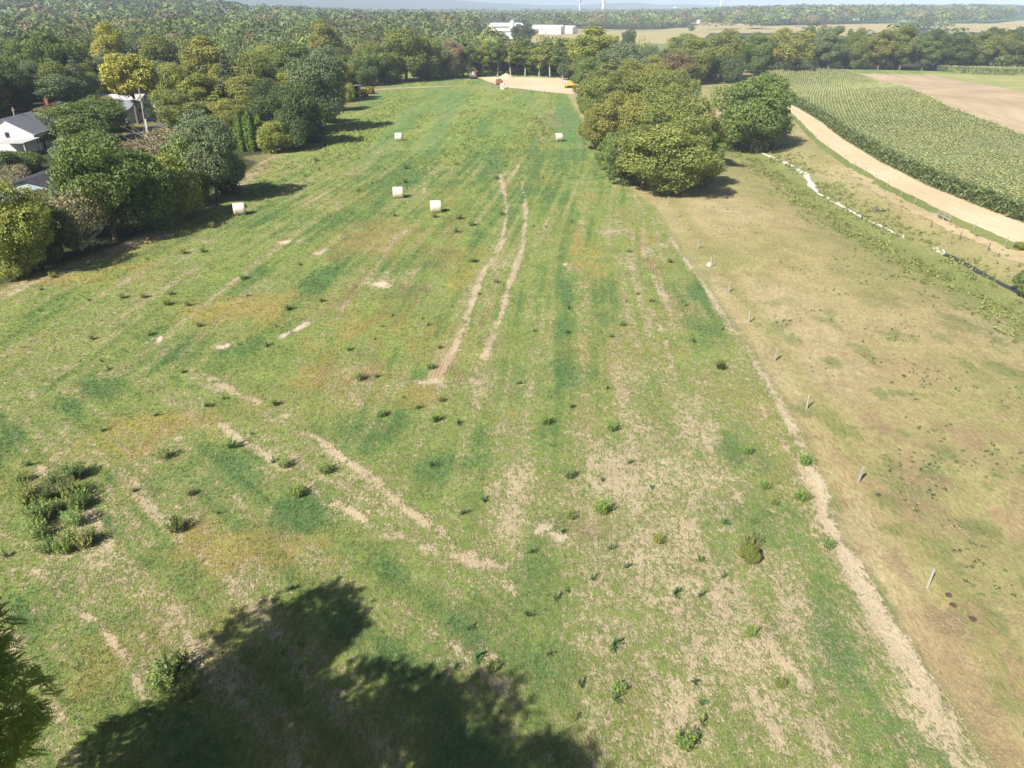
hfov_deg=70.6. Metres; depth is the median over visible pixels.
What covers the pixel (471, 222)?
tall weed
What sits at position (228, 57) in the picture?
broadleaf tree
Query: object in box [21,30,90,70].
broadleaf tree
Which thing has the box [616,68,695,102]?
broadleaf tree
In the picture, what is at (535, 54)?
broadleaf tree
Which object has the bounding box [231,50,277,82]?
broadleaf tree
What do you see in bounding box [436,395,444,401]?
tall weed
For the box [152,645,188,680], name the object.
tall weed
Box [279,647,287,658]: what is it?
dock weed
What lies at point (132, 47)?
broadleaf tree
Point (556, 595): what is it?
dock weed
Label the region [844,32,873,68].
broadleaf tree
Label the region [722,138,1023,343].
bank weeds
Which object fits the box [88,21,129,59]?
broadleaf tree
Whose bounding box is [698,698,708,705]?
dock weed
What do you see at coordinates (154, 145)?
bare scrub tree
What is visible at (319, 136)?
leafy shrub
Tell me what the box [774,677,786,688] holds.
tall weed
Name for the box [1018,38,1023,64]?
broadleaf tree
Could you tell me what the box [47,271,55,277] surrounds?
tall weed
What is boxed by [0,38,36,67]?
broadleaf tree
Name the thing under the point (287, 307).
tall weed
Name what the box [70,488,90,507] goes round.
tall weed
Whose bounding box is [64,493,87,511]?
tall weed
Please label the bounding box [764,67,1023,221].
corn crop
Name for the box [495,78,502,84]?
hopper
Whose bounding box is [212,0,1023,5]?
sky
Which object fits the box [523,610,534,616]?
dock weed
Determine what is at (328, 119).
leafy shrub
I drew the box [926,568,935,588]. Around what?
fence post
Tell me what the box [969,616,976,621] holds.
dung pat
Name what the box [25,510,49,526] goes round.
tall weed
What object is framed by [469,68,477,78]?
excavator
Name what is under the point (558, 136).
hay bale
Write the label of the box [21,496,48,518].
tall weed
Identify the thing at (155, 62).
broadleaf tree
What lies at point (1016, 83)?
mown field
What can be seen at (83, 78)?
spruce tree
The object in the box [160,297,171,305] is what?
tall weed
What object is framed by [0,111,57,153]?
gabled house
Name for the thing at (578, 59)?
broadleaf tree
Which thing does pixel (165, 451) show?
tall weed
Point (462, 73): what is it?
leafy shrub
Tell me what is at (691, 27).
leafy shrub
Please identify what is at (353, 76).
broadleaf tree
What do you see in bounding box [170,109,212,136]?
leafy shrub
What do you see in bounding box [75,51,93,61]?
broadleaf tree
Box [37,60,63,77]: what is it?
broadleaf tree
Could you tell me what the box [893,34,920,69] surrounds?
broadleaf tree
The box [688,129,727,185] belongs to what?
broadleaf tree
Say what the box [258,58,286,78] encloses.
broadleaf tree
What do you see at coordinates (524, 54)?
broadleaf tree
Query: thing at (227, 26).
woods
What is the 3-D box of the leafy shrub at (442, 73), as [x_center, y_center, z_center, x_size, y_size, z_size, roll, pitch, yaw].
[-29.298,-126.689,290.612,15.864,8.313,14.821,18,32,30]
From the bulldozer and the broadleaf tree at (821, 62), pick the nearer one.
the bulldozer
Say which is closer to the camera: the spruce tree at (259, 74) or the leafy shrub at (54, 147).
the leafy shrub at (54, 147)
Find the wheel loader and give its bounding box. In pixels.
[354,85,372,96]
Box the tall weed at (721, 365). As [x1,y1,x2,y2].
[715,359,725,369]
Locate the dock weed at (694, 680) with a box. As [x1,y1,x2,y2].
[687,677,699,684]
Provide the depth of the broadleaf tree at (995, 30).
331.18 m
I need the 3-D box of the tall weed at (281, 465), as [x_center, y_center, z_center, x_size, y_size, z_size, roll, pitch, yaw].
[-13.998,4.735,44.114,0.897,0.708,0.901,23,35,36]
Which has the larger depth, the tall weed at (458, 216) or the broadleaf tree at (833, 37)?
the broadleaf tree at (833, 37)
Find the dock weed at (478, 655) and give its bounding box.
[472,649,485,664]
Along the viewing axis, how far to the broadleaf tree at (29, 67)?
212.72 m
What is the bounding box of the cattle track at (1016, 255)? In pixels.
[844,167,1023,262]
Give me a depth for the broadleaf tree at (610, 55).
232.35 m
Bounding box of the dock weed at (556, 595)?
[553,590,560,601]
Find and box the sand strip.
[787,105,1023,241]
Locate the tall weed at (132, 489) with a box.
[128,486,136,491]
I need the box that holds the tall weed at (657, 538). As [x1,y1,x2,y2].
[651,531,665,543]
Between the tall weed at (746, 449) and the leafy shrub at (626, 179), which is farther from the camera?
the leafy shrub at (626, 179)
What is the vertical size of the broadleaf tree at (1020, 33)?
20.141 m
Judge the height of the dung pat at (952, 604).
0.080 m
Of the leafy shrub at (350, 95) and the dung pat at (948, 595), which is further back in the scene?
the leafy shrub at (350, 95)
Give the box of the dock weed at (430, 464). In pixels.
[427,459,437,467]
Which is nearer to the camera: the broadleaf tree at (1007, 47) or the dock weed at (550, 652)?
the dock weed at (550, 652)
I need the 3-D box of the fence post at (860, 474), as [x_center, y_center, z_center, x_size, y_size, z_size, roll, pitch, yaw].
[20.598,5.443,42.772,0.134,1.347,0.111,1,29,-5]
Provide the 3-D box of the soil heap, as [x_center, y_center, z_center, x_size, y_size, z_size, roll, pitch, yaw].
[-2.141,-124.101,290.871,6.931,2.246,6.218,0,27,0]
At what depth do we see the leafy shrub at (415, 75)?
284.51 m
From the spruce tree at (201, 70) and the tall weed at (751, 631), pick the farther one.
the spruce tree at (201, 70)
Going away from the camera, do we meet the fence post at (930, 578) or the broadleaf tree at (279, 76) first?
the fence post at (930, 578)
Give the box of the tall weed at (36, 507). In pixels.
[24,496,52,521]
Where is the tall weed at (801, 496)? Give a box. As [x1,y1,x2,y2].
[793,487,810,501]
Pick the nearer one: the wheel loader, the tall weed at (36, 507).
the tall weed at (36, 507)
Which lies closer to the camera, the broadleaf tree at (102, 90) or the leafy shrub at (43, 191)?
the leafy shrub at (43, 191)
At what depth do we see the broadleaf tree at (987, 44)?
325.22 m
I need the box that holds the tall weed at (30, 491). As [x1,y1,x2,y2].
[10,481,38,500]
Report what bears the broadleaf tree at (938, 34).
on the ground at (902, 652)
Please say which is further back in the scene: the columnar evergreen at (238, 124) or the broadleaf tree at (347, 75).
the broadleaf tree at (347, 75)
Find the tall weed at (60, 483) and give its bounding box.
[47,474,77,496]
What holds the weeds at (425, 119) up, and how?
on the ground at (902, 652)
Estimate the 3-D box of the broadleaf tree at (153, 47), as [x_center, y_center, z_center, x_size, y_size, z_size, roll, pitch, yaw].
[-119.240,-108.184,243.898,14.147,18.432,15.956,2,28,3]
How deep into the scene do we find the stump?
104.54 m
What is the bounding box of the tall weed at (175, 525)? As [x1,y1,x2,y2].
[164,513,186,532]
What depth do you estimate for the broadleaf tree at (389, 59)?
265.09 m
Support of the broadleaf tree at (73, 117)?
on the ground at (902, 652)
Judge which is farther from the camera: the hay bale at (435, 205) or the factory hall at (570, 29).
the factory hall at (570, 29)
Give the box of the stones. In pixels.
[762,153,944,253]
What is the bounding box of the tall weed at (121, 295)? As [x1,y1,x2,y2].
[117,291,125,298]
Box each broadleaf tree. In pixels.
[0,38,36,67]
[0,59,41,116]
[0,180,55,273]
[16,59,38,78]
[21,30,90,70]
[31,73,89,103]
[32,97,135,139]
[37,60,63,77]
[37,61,73,100]
[40,132,150,239]
[66,63,97,75]
[68,64,99,93]
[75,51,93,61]
[83,59,99,68]
[86,93,128,131]
[87,71,105,93]
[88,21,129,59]
[88,59,108,89]
[91,51,108,66]
[97,52,160,123]
[99,71,114,93]
[127,40,140,55]
[133,33,178,66]
[145,91,181,123]
[146,61,187,100]
[150,60,175,70]
[151,88,211,125]
[166,53,186,65]
[166,114,245,200]
[173,40,206,56]
[173,68,191,77]
[176,73,233,114]
[178,35,231,78]
[205,94,253,133]
[206,63,242,89]
[218,74,267,112]
[223,53,236,65]
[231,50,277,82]
[237,44,278,59]
[245,81,294,133]
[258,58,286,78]
[258,77,279,105]
[266,41,310,70]
[266,80,331,134]
[269,70,288,84]
[278,53,347,123]
[282,70,288,83]
[307,19,344,53]
[308,44,349,84]
[328,71,346,96]
[333,46,353,57]
[333,56,355,84]
[340,55,363,68]
[341,43,354,53]
[346,59,362,78]
[348,48,384,85]
[351,46,366,57]
[352,40,367,50]
[362,40,401,83]
[380,27,428,81]
[409,33,450,79]
[440,38,466,78]
[459,37,478,76]
[467,43,486,72]
[473,39,492,76]
[483,41,495,69]
[487,37,507,75]
[491,43,514,73]
[502,40,519,74]
[507,42,526,73]
[510,23,538,41]
[516,38,535,75]
[525,44,545,70]
[529,43,546,76]
[536,37,554,77]
[545,56,559,74]
[548,38,570,78]
[564,25,620,69]
[569,56,604,84]
[572,76,603,114]
[574,55,595,80]
[576,70,624,113]
[576,102,616,149]
[585,61,629,82]
[595,90,652,137]
[596,41,651,67]
[613,57,653,88]
[614,124,679,188]
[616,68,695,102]
[616,114,729,194]
[620,29,636,45]
[636,46,662,60]
[638,93,732,135]
[639,86,685,111]
[641,63,679,84]
[642,54,673,66]
[658,50,698,75]
[662,43,682,58]
[665,33,702,47]
[670,68,701,94]
[672,35,714,81]
[684,87,698,114]
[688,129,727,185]
[698,53,724,80]
[698,107,728,151]
[699,28,746,79]
[708,72,798,152]
[742,31,777,74]
[766,27,793,68]
[769,30,816,69]
[790,44,814,67]
[799,24,824,67]
[816,24,831,67]
[817,26,849,68]
[838,27,865,68]
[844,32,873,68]
[869,29,895,69]
[873,28,900,69]
[890,24,922,69]
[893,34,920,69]
[908,36,942,70]
[926,29,951,69]
[937,31,960,64]
[941,32,979,65]
[965,30,1000,65]
[981,26,1005,66]
[996,33,1023,66]
[1002,26,1023,52]
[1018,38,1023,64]
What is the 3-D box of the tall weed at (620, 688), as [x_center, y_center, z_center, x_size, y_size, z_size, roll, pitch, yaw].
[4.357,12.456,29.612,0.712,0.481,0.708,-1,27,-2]
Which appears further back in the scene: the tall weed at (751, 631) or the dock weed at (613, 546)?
the dock weed at (613, 546)
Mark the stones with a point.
(814, 188)
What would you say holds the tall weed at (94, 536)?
on the ground at (902, 652)
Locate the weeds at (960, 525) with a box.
[690,187,1023,641]
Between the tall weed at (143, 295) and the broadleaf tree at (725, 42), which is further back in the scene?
the broadleaf tree at (725, 42)
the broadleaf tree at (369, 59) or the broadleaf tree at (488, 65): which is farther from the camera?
the broadleaf tree at (488, 65)
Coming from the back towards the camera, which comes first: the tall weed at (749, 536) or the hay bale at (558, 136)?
the hay bale at (558, 136)
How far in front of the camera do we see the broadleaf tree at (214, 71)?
182.44 m
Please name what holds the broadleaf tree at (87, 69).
on the ground at (902, 652)
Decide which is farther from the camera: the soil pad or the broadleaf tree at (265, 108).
the soil pad
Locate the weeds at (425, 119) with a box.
[238,74,632,206]
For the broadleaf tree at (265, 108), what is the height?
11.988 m
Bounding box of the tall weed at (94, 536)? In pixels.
[76,527,98,543]
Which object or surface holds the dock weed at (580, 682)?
on the ground at (902, 652)
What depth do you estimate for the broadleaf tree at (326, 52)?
211.01 m
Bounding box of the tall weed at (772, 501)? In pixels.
[770,497,778,504]
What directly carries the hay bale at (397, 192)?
on the ground at (902, 652)
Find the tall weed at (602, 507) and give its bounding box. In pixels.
[591,495,611,513]
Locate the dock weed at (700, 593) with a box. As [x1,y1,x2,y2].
[697,588,704,597]
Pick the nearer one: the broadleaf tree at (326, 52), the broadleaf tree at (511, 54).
the broadleaf tree at (326, 52)
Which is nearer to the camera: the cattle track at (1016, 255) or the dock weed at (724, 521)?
the dock weed at (724, 521)
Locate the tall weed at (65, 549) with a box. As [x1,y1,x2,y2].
[50,534,75,554]
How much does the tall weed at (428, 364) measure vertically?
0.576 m
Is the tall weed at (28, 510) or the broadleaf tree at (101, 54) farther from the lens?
the broadleaf tree at (101, 54)
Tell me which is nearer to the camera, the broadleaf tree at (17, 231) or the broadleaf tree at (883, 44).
the broadleaf tree at (17, 231)
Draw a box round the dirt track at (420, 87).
[374,85,482,90]
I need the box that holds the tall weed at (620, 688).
[609,679,626,695]
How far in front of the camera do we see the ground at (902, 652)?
45.69 m
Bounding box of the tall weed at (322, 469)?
[316,460,332,473]
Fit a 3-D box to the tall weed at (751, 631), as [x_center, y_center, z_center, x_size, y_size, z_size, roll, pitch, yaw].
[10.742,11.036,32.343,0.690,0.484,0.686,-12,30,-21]
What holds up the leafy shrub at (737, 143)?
on the ground at (902, 652)
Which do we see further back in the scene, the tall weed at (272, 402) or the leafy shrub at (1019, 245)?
the leafy shrub at (1019, 245)
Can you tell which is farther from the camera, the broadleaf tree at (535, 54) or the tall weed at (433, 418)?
the broadleaf tree at (535, 54)
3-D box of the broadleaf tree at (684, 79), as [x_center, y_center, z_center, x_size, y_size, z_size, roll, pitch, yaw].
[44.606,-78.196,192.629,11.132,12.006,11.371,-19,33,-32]
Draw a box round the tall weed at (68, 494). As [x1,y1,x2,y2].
[58,479,85,499]
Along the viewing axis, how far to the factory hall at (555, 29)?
797.70 m
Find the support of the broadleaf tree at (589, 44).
on the ground at (902, 652)
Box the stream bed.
[764,154,869,221]
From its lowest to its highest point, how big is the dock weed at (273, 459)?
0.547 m
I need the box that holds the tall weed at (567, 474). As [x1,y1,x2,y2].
[562,466,575,478]
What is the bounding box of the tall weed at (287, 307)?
[282,301,291,309]
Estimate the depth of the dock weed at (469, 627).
32.71 m
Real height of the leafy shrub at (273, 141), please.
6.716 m
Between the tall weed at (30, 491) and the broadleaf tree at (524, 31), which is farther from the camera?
the broadleaf tree at (524, 31)
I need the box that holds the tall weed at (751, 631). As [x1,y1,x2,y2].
[744,622,760,637]
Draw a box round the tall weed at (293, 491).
[286,481,304,497]
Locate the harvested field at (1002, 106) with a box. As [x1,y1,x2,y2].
[860,74,1023,133]
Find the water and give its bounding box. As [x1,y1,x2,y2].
[943,253,1022,295]
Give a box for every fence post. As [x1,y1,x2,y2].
[773,348,778,360]
[805,394,810,409]
[857,466,864,482]
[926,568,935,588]
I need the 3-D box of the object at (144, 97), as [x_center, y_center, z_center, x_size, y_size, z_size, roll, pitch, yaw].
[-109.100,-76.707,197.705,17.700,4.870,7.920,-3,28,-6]
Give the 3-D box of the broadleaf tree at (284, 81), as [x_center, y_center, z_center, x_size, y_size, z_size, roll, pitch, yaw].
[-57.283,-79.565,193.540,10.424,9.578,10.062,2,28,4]
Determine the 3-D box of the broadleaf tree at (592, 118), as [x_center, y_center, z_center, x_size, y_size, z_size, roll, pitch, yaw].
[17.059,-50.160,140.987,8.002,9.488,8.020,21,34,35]
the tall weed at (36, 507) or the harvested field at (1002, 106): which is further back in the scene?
the harvested field at (1002, 106)
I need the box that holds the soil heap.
[499,73,513,78]
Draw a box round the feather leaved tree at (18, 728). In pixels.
[0,596,64,767]
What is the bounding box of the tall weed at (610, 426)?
[604,416,616,431]
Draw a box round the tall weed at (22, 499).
[10,487,34,505]
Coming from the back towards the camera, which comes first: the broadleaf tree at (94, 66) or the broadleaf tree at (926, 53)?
the broadleaf tree at (926, 53)
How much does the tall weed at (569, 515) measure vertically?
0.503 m
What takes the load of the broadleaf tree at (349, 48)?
on the ground at (902, 652)
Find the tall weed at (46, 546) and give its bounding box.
[34,532,59,554]
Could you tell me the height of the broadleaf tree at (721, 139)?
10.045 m
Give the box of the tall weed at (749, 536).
[742,528,762,545]
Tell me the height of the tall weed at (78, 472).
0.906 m
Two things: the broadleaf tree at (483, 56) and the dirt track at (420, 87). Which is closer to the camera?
the dirt track at (420, 87)
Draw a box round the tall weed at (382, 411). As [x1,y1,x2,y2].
[378,407,386,415]
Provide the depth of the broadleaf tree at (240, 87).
164.14 m
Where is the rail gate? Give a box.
[937,209,950,222]
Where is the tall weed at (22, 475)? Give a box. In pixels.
[7,468,26,483]
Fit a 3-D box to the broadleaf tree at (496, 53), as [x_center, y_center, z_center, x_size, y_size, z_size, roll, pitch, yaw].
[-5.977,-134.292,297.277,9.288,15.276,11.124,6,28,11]
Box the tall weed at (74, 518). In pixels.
[57,506,84,527]
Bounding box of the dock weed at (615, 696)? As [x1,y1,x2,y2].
[612,690,624,705]
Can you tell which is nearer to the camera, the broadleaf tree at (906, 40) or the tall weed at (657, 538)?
the tall weed at (657, 538)
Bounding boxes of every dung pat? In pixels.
[945,592,952,597]
[949,602,956,607]
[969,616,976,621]
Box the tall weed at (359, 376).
[352,368,364,380]
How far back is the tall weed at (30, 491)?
40.96 m
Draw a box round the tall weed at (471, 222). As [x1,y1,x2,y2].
[467,217,475,224]
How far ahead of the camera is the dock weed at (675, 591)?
34.71 m
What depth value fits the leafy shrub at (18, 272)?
73.82 m
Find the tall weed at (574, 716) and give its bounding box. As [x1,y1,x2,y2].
[567,708,579,720]
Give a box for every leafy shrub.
[0,150,27,176]
[0,151,49,172]
[0,254,30,279]
[10,188,48,212]
[24,197,81,261]
[42,192,95,236]
[47,135,70,156]
[66,129,115,149]
[89,146,132,172]
[113,139,159,153]
[123,147,182,231]
[149,152,204,221]
[159,136,219,203]
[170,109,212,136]
[209,148,246,194]
[255,120,295,153]
[276,119,309,150]
[306,116,327,143]
[317,94,337,122]
[344,82,354,101]
[377,66,404,82]
[410,66,431,79]
[431,60,453,78]
[450,61,467,76]
[475,69,493,75]
[532,66,555,75]
[556,50,573,79]
[594,131,621,172]
[607,148,639,186]
[688,25,695,30]
[713,55,744,83]
[722,118,758,148]
[736,542,760,564]
[740,100,790,152]
[1011,270,1023,297]
[1013,241,1023,250]
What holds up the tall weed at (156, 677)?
on the ground at (902, 652)
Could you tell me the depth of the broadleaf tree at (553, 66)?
303.30 m
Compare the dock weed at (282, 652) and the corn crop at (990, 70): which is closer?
the dock weed at (282, 652)
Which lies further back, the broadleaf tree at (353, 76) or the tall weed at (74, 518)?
the broadleaf tree at (353, 76)
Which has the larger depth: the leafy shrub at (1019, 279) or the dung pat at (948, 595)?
the leafy shrub at (1019, 279)
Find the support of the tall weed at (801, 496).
on the ground at (902, 652)
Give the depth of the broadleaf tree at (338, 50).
291.51 m
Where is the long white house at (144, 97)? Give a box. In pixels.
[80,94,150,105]
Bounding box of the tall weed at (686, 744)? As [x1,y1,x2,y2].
[672,725,698,751]
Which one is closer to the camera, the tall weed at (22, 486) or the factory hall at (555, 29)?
the tall weed at (22, 486)
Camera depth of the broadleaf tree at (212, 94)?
158.97 m
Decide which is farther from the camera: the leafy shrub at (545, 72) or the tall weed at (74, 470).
the leafy shrub at (545, 72)
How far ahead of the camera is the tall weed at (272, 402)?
51.10 m
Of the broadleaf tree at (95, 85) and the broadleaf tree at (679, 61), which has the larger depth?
the broadleaf tree at (679, 61)
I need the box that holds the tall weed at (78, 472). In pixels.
[60,458,84,479]
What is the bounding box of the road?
[117,123,167,142]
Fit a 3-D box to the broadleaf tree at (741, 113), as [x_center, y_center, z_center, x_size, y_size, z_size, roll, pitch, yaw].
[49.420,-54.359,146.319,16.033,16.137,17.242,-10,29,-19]
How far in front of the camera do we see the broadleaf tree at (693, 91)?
177.50 m
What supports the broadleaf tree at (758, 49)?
on the ground at (902, 652)
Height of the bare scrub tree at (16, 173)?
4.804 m
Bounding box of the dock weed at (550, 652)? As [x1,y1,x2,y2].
[544,649,554,656]
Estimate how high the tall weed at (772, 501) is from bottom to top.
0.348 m
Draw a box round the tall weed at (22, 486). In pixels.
[12,477,31,494]
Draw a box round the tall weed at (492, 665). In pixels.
[485,657,499,671]
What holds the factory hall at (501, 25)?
on the ground at (902, 652)
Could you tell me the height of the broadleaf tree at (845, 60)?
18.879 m
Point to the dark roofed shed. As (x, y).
(38, 180)
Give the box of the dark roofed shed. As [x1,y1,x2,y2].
[0,169,74,201]
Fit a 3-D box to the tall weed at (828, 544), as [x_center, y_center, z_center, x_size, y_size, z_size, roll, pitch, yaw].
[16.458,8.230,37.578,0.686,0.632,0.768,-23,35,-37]
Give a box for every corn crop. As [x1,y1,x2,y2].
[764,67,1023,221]
[932,63,1023,74]
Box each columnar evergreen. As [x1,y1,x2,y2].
[233,111,246,151]
[242,108,257,151]
[254,113,263,149]
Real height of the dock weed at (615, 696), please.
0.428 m
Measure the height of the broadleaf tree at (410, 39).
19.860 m
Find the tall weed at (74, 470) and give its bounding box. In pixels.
[57,459,85,479]
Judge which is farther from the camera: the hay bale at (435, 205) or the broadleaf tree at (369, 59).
the broadleaf tree at (369, 59)
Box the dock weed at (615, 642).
[609,636,624,652]
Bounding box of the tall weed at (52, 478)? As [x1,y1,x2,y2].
[38,468,60,485]
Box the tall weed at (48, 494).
[35,482,61,501]
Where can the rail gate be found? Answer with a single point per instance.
(944, 213)
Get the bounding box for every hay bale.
[232,202,245,214]
[393,187,403,197]
[395,133,402,140]
[430,200,441,212]
[554,133,562,140]
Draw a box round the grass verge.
[787,110,1023,250]
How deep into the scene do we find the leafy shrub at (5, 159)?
119.27 m
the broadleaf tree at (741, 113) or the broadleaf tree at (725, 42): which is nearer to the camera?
the broadleaf tree at (741, 113)
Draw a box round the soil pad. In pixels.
[477,77,577,93]
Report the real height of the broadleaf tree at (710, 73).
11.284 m
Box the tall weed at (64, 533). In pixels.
[55,523,78,544]
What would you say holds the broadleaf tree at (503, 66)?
on the ground at (902, 652)
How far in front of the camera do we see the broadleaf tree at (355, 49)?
299.96 m
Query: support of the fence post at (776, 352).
on the ground at (902, 652)
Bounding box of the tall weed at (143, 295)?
[138,291,146,297]
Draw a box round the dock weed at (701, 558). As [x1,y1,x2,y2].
[697,552,704,561]
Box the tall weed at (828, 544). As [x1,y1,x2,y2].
[823,536,836,548]
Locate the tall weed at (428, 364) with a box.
[425,360,435,368]
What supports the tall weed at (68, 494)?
on the ground at (902, 652)
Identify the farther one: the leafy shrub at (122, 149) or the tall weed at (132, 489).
the leafy shrub at (122, 149)
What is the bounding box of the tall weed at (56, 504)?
[49,495,67,510]
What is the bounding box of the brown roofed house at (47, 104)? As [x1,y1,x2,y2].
[31,98,80,135]
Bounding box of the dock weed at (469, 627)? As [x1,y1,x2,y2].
[466,622,476,629]
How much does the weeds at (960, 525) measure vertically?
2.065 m
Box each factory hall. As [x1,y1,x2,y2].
[487,23,522,27]
[487,28,527,38]
[528,27,545,33]
[532,25,564,33]
[565,26,577,33]
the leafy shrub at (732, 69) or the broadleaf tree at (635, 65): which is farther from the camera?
the leafy shrub at (732, 69)
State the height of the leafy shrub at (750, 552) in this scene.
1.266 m
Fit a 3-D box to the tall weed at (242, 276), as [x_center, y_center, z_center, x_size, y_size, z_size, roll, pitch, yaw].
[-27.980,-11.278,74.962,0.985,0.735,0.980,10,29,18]
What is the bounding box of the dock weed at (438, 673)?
[435,666,441,681]
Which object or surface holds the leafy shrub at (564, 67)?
on the ground at (902, 652)
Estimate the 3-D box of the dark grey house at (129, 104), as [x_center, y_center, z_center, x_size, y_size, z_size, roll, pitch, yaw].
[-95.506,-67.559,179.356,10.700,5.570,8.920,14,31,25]
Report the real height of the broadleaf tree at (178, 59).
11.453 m
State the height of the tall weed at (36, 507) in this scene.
1.055 m
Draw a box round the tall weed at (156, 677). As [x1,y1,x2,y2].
[137,654,183,692]
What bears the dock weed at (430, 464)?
on the ground at (902, 652)
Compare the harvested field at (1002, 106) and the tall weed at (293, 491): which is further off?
the harvested field at (1002, 106)
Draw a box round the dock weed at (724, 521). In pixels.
[721,517,731,525]
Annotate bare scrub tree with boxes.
[0,163,30,184]
[44,184,113,250]
[120,128,182,157]
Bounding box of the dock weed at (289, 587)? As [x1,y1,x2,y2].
[282,582,293,591]
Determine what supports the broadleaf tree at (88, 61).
on the ground at (902, 652)
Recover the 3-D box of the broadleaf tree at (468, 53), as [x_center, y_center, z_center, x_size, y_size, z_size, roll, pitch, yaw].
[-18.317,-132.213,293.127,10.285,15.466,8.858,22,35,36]
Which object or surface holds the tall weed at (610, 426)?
on the ground at (902, 652)
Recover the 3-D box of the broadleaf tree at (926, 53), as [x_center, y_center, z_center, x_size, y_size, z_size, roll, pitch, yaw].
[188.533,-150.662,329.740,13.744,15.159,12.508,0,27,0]
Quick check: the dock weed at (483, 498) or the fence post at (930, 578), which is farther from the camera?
the dock weed at (483, 498)
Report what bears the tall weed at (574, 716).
on the ground at (902, 652)
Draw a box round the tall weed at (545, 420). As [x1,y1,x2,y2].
[538,413,550,423]
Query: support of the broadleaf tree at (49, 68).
on the ground at (902, 652)
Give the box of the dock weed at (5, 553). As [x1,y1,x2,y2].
[1,547,9,557]
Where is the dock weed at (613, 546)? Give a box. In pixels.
[607,541,617,549]
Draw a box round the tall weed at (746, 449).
[742,444,752,453]
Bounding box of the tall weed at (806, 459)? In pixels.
[797,450,815,465]
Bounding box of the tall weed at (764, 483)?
[758,478,770,488]
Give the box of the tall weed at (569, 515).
[564,508,576,519]
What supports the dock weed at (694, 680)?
on the ground at (902, 652)
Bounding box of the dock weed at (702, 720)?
[697,713,707,726]
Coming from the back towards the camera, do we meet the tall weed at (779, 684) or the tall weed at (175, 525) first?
the tall weed at (175, 525)
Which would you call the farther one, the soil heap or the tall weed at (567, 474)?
the soil heap
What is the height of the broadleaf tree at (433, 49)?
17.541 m
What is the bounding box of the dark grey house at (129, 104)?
[113,99,155,122]
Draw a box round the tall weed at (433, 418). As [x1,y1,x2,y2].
[428,410,440,420]
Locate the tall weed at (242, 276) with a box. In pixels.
[237,271,246,278]
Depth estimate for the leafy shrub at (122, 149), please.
101.71 m
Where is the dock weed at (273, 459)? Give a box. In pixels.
[270,453,279,462]
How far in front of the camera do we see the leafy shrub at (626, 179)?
113.58 m
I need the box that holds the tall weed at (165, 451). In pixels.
[155,444,171,458]
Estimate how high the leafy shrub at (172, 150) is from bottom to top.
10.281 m
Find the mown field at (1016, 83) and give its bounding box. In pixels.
[923,73,1023,91]
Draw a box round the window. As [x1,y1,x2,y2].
[4,132,10,137]
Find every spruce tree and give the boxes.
[0,106,10,118]
[65,56,95,98]
[80,34,92,56]
[200,63,210,87]
[216,49,246,127]
[256,71,264,79]
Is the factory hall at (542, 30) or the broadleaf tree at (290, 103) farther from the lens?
the factory hall at (542, 30)
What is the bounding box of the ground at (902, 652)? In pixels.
[0,0,1023,767]
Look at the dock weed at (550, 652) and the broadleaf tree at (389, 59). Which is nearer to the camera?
the dock weed at (550, 652)
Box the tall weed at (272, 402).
[269,396,277,405]
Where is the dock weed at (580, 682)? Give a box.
[577,676,585,687]
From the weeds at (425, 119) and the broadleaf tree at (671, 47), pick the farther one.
the broadleaf tree at (671, 47)
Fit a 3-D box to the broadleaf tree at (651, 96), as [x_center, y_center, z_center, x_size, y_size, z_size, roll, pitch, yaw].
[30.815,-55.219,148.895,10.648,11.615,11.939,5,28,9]
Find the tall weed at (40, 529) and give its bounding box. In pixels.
[18,517,47,541]
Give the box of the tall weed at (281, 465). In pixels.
[275,454,289,468]
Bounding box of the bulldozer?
[564,83,575,87]
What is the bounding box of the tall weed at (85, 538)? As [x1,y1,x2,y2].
[68,527,95,548]
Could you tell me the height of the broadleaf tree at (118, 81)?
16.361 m
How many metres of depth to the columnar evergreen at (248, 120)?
139.98 m
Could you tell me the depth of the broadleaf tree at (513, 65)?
306.51 m
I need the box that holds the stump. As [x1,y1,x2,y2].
[871,205,878,212]
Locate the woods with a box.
[0,0,1023,67]
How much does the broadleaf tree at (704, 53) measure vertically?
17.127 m
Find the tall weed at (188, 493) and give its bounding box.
[182,486,194,495]
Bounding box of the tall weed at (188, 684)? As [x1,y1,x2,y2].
[169,669,199,698]
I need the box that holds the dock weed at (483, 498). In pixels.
[480,492,486,502]
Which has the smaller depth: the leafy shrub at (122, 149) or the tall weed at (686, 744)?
the tall weed at (686, 744)
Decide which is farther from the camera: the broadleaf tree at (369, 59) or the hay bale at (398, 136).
the broadleaf tree at (369, 59)
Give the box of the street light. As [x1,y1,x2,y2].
[128,88,147,131]
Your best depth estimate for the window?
140.78 m
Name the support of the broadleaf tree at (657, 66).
on the ground at (902, 652)
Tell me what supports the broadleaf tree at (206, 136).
on the ground at (902, 652)
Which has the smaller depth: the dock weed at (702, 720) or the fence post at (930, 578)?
the dock weed at (702, 720)
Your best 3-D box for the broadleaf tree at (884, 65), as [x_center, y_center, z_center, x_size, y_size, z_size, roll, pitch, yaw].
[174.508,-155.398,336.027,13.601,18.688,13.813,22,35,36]
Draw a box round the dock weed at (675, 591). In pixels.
[672,585,682,598]
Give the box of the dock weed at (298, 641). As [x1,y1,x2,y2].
[294,638,303,644]
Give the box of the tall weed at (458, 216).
[454,212,462,218]
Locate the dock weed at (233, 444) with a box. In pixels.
[225,435,241,447]

